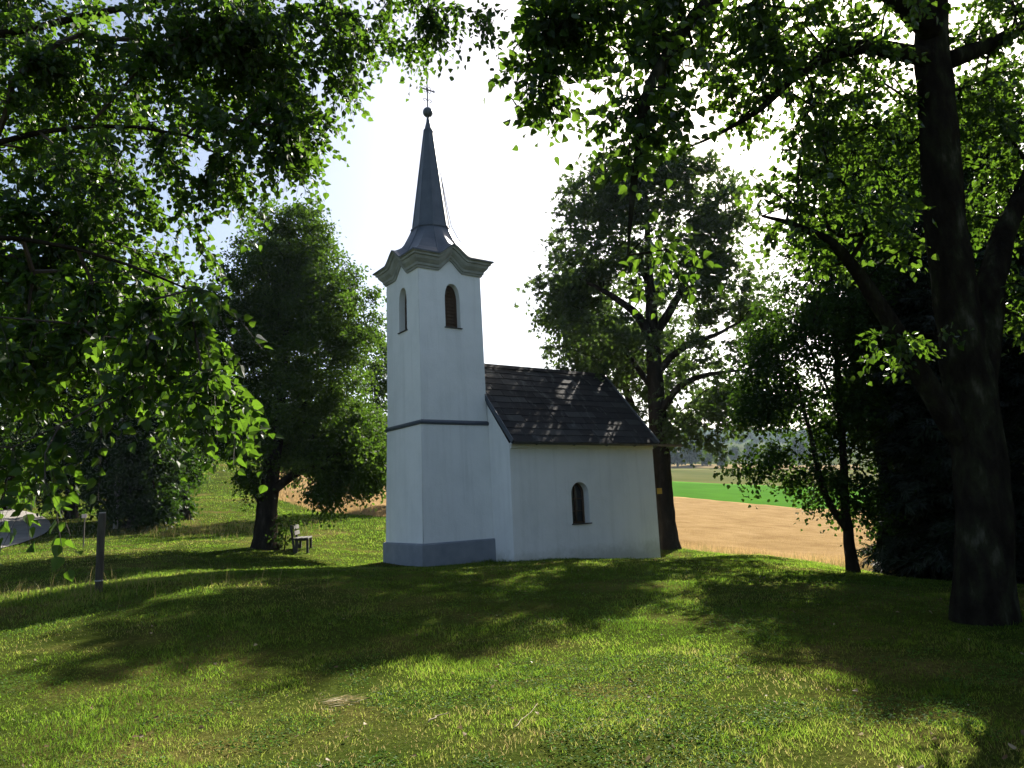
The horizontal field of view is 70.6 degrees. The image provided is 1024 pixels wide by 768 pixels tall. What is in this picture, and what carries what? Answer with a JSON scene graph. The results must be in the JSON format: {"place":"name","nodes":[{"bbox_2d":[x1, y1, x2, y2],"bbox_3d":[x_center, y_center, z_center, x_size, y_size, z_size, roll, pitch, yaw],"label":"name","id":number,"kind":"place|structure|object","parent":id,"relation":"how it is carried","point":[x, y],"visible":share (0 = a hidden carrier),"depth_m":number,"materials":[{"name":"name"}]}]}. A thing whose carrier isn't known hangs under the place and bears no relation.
{"place":"outdoors","nodes":[
{"label":"outdoors","id":0,"kind":"place"},
{"bbox_2d":[0,509,50,547],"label":"gravel road","id":1,"kind":"structure","parent":0,"point":[21,526],"depth_m":28.59,"materials":[{"name":"grey gravel"}]},
{"bbox_2d":[0,412,1023,767],"bbox_3d":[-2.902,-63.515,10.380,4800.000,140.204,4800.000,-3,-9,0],"label":"lawn ground","id":2,"kind":"structure","parent":0,"point":[394,728],"depth_m":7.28,"materials":[{"name":"green plant"}]},
{"bbox_2d":[0,400,14,449],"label":"roadside tree","id":3,"kind":"object","parent":2,"relation":"on","point":[4,434],"visible":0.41,"depth_m":32.34,"materials":[{"name":"green plant"}]},
{"bbox_2d":[0,296,47,509],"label":"roadside tree","id":4,"kind":"object","parent":2,"relation":"on","point":[3,450],"visible":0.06,"depth_m":36.39,"materials":[{"name":"green plant"}]},
{"bbox_2d":[0,279,106,518],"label":"roadside tree","id":5,"kind":"object","parent":2,"relation":"on","point":[30,446],"visible":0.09,"depth_m":32.32,"materials":[{"name":"green plant"}]},
{"bbox_2d":[82,514,86,546],"bbox_3d":[-13.686,4.807,23.122,0.170,1.300,0.043,-3,-9,0],"label":"marker stake","id":6,"kind":"object","parent":2,"relation":"on","point":[84,516],"visible":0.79,"depth_m":23.16,"materials":[{"name":"grey wood"}]},
{"bbox_2d":[95,512,105,592],"bbox_3d":[-6.964,2.990,12.230,0.129,1.625,0.129,-3,-9,0],"label":"wooden post","id":7,"kind":"object","parent":2,"relation":"on","point":[99,571],"visible":0.88,"depth_m":12.22,"materials":[{"name":"grey wood"}]},
{"bbox_2d":[113,413,122,528],"bbox_3d":[-15.986,3.376,29.358,0.240,5.710,0.200,-3,-9,0],"label":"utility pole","id":8,"kind":"object","parent":2,"relation":"on","point":[114,526],"visible":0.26,"depth_m":29.14,"materials":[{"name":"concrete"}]},
{"bbox_2d":[59,326,210,530],"bbox_3d":[-16.213,1.508,30.142,5.904,10.099,5.512,-4,-9,11],"label":"roadside tree","id":9,"kind":"object","parent":2,"relation":"on","point":[143,498],"visible":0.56,"depth_m":29.11,"materials":[{"name":"green plant"}]},
{"bbox_2d":[107,310,223,519],"bbox_3d":[-16.101,1.166,33.398,5.124,10.998,5.397,-12,-13,44],"label":"roadside tree","id":10,"kind":"object","parent":2,"relation":"on","point":[194,478],"visible":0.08,"depth_m":32.59,"materials":[{"name":"green plant"}]},
{"bbox_2d":[0,0,509,581],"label":"birch tree","id":11,"kind":"object","parent":2,"relation":"on","point":[96,316],"visible":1,"depth_m":4.55,"materials":[{"name":"green plant"}]},
{"bbox_2d":[169,194,387,550],"bbox_3d":[-7.566,-0.462,24.256,7.989,12.327,6.403,-3,-9,0],"label":"lime tree","id":12,"kind":"object","parent":2,"relation":"on","point":[290,300],"visible":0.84,"depth_m":23.46,"materials":[{"name":"green plant"}]},
{"bbox_2d":[265,512,310,551],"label":"sapling","id":13,"kind":"object","parent":2,"relation":"on","point":[284,528],"visible":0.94,"depth_m":23.08,"materials":[{"name":"green plant"}]},
{"bbox_2d":[290,524,311,553],"bbox_3d":[-6.874,5.059,23.579,0.585,0.960,1.600,-1,-9,-11],"label":"park bench","id":14,"kind":"object","parent":2,"relation":"on","point":[297,544],"visible":0.83,"depth_m":22.96,"materials":[{"name":"grey wood"}]},
{"bbox_2d":[318,690,379,709],"bbox_3d":[-1.424,2.726,6.235,0.592,0.102,0.529,-3,-9,0],"label":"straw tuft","id":15,"kind":"object","parent":2,"relation":"on","point":[335,700],"visible":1,"depth_m":6.18,"materials":[{"name":"beige plant"}]},
{"bbox_2d":[354,323,387,449],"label":"tree","id":16,"kind":"object","parent":2,"relation":"on","point":[382,391],"visible":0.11,"depth_m":39.44,"materials":[{"name":"green plant"}]},
{"bbox_2d":[0,514,871,611],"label":"tall grass","id":17,"kind":"structure","parent":2,"relation":"on","point":[205,527],"depth_m":20.61,"materials":[{"name":"green plant"}]},
{"bbox_2d":[0,570,1023,767],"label":"clover","id":18,"kind":"object","parent":2,"relation":"on","point":[637,727],"visible":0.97,"depth_m":5.75,"materials":[{"name":"green plant"}]},
{"bbox_2d":[7,577,1023,767],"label":"fallen leaves","id":19,"kind":"object","parent":2,"relation":"on","point":[648,757],"visible":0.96,"depth_m":5.37,"materials":[{"name":"brown plant"}]},
{"bbox_2d":[373,77,681,566],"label":"chapel","id":20,"kind":"structure","parent":2,"relation":"on","point":[493,462],"depth_m":21.47,"materials":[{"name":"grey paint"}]},
{"bbox_2d":[397,296,407,333],"bbox_3d":[-3.192,-2.220,21.842,0.325,1.376,0.600,4,-11,-35],"label":"window","id":21,"kind":"structure","parent":20,"relation":"in","point":[406,329],"depth_m":22.07,"materials":[{"name":"brown wood"}]},
{"bbox_2d":[445,286,462,328],"bbox_3d":[-1.839,-2.308,21.683,0.600,1.376,0.325,4,-11,-35],"label":"window","id":22,"kind":"structure","parent":20,"relation":"in","point":[450,298],"depth_m":21.83,"materials":[{"name":"brown wood"}]},
{"bbox_2d":[571,483,591,524],"bbox_3d":[1.998,3.602,21.892,0.760,1.258,0.335,4,-11,-35],"label":"window","id":23,"kind":"structure","parent":20,"relation":"in","point":[578,512],"depth_m":22.08,"materials":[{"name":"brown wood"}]},
{"bbox_2d":[531,293,710,411],"bbox_3d":[5.210,1.003,32.230,8.353,12.855,5.004,-3,-9,0],"label":"slender tree","id":24,"kind":"object","parent":2,"relation":"on","point":[634,383],"visible":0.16,"depth_m":32.18,"materials":[{"name":"green plant"}]},
{"bbox_2d":[513,141,798,549],"bbox_3d":[5.489,-1.580,26.904,10.761,15.704,7.099,-3,-9,0],"label":"chestnut tree","id":25,"kind":"object","parent":2,"relation":"on","point":[570,299],"visible":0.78,"depth_m":26.45,"materials":[{"name":"green plant"}]},
{"bbox_2d":[657,488,661,493],"bbox_3d":[5.168,3.757,25.403,0.170,0.200,0.123,-3,-9,0],"label":"trail sign","id":26,"kind":"object","parent":25,"relation":"attached to","point":[659,490],"visible":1,"depth_m":25.34,"materials":[{"name":"yellow metal"}]},
{"bbox_2d":[670,442,690,466],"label":"valley tree","id":27,"kind":"object","parent":2,"relation":"on","point":[675,458],"visible":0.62,"depth_m":252.40,"materials":[{"name":"green plant"}]},
{"bbox_2d":[681,429,705,465],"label":"valley tree","id":28,"kind":"object","parent":2,"relation":"on","point":[693,456],"visible":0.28,"depth_m":256.25,"materials":[{"name":"green plant"}]},
{"bbox_2d":[688,442,714,464],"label":"valley tree","id":29,"kind":"object","parent":2,"relation":"on","point":[708,454],"visible":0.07,"depth_m":271.94,"materials":[{"name":"green plant"}]},
{"bbox_2d":[701,455,711,465],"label":"valley tree","id":30,"kind":"object","parent":2,"relation":"on","point":[707,459],"visible":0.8,"depth_m":265.84,"materials":[{"name":"green plant"}]},
{"bbox_2d":[713,448,729,466],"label":"valley tree","id":31,"kind":"object","parent":2,"relation":"on","point":[720,462],"visible":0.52,"depth_m":237.42,"materials":[{"name":"green plant"}]},
{"bbox_2d":[728,445,740,460],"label":"valley tree","id":32,"kind":"object","parent":2,"relation":"on","point":[734,448],"visible":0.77,"depth_m":327.13,"materials":[{"name":"green plant"}]},
{"bbox_2d":[738,441,760,462],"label":"valley tree","id":33,"kind":"object","parent":2,"relation":"on","point":[746,447],"visible":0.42,"depth_m":317.52,"materials":[{"name":"green plant"}]},
{"bbox_2d":[483,0,1023,625],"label":"great maple tree","id":34,"kind":"object","parent":2,"relation":"on","point":[971,312],"visible":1,"depth_m":8.67,"materials":[{"name":"green plant"}]},
{"bbox_2d":[680,427,850,444],"bbox_3d":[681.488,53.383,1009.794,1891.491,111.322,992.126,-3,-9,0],"label":"forest","id":35,"kind":"object","parent":2,"relation":"on","point":[754,437],"visible":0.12,"depth_m":537.62,"materials":[{"name":"green plant"}]},
{"bbox_2d":[764,439,781,455],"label":"valley tree","id":36,"kind":"object","parent":2,"relation":"on","point":[771,444],"visible":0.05,"depth_m":308.44,"materials":[{"name":"green plant"}]},
{"bbox_2d":[786,437,810,464],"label":"valley tree","id":37,"kind":"object","parent":2,"relation":"on","point":[802,448],"visible":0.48,"depth_m":297.00,"materials":[{"name":"green plant"}]},
{"bbox_2d":[709,187,921,572],"bbox_3d":[6.934,-0.030,16.497,5.201,9.204,3.526,1,-10,-20],"label":"forked young tree","id":38,"kind":"object","parent":2,"relation":"on","point":[819,319],"visible":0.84,"depth_m":16.07,"materials":[{"name":"green plant"}]},
{"bbox_2d":[783,174,929,574],"bbox_3d":[9.361,-0.244,18.676,4.014,10.693,3.857,-3,-9,0],"label":"wood edge tree","id":39,"kind":"object","parent":2,"relation":"on","point":[891,401],"visible":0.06,"depth_m":18.14,"materials":[{"name":"green plant"}]},
{"bbox_2d":[856,230,908,564],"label":"spruce tree","id":40,"kind":"object","parent":2,"relation":"on","point":[870,538],"depth_m":21.46,"materials":[{"name":"green plant"}]},
{"bbox_2d":[859,285,951,580],"bbox_3d":[9.973,1.232,17.527,3.981,8.050,4.312,-3,-9,0],"label":"spruce tree","id":41,"kind":"object","parent":2,"relation":"on","point":[903,525],"visible":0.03,"depth_m":16.89,"materials":[{"name":"green plant"}]},
{"bbox_2d":[790,56,1023,429],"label":"wood edge tree","id":42,"kind":"object","parent":2,"relation":"on","point":[969,175],"visible":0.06,"depth_m":22.48,"materials":[{"name":"green plant"}]},
{"bbox_2d":[856,203,1023,583],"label":"spruce tree","id":43,"kind":"object","parent":2,"relation":"on","point":[922,439],"visible":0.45,"depth_m":15.24,"materials":[{"name":"green plant"}]},
{"bbox_2d":[930,182,1023,520],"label":"spruce tree","id":44,"kind":"object","parent":2,"relation":"on","point":[978,259],"visible":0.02,"depth_m":17.36,"materials":[{"name":"green plant"}]},
{"bbox_2d":[935,226,1023,581],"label":"spruce tree","id":45,"kind":"object","parent":2,"relation":"on","point":[1012,386],"visible":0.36,"depth_m":15.23,"materials":[{"name":"green plant"}]},
{"bbox_2d":[0,0,1023,430],"label":"sky","id":46,"kind":"structure","parent":0,"point":[498,197],"materials":[{"name":"white"}]},
{"bbox_2d":[278,473,875,570],"bbox_3d":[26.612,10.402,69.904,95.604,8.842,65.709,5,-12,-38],"label":"wheat field","id":47,"kind":"structure","parent":0,"point":[734,522],"depth_m":42.50,"materials":[{"name":"beige plant"}]},
{"bbox_2d":[671,464,858,469],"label":"pale field","id":48,"kind":"structure","parent":0,"point":[688,466],"depth_m":257.64,"materials":[{"name":"beige plant"}]},
{"bbox_2d":[672,481,864,508],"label":"green field","id":49,"kind":"structure","parent":0,"point":[715,491],"depth_m":107.88,"materials":[{"name":"green plant"}]},
{"bbox_2d":[671,468,877,485],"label":"olive meadow","id":50,"kind":"structure","parent":0,"point":[694,475],"depth_m":180.14,"materials":[{"name":"green plant"}]}
]}

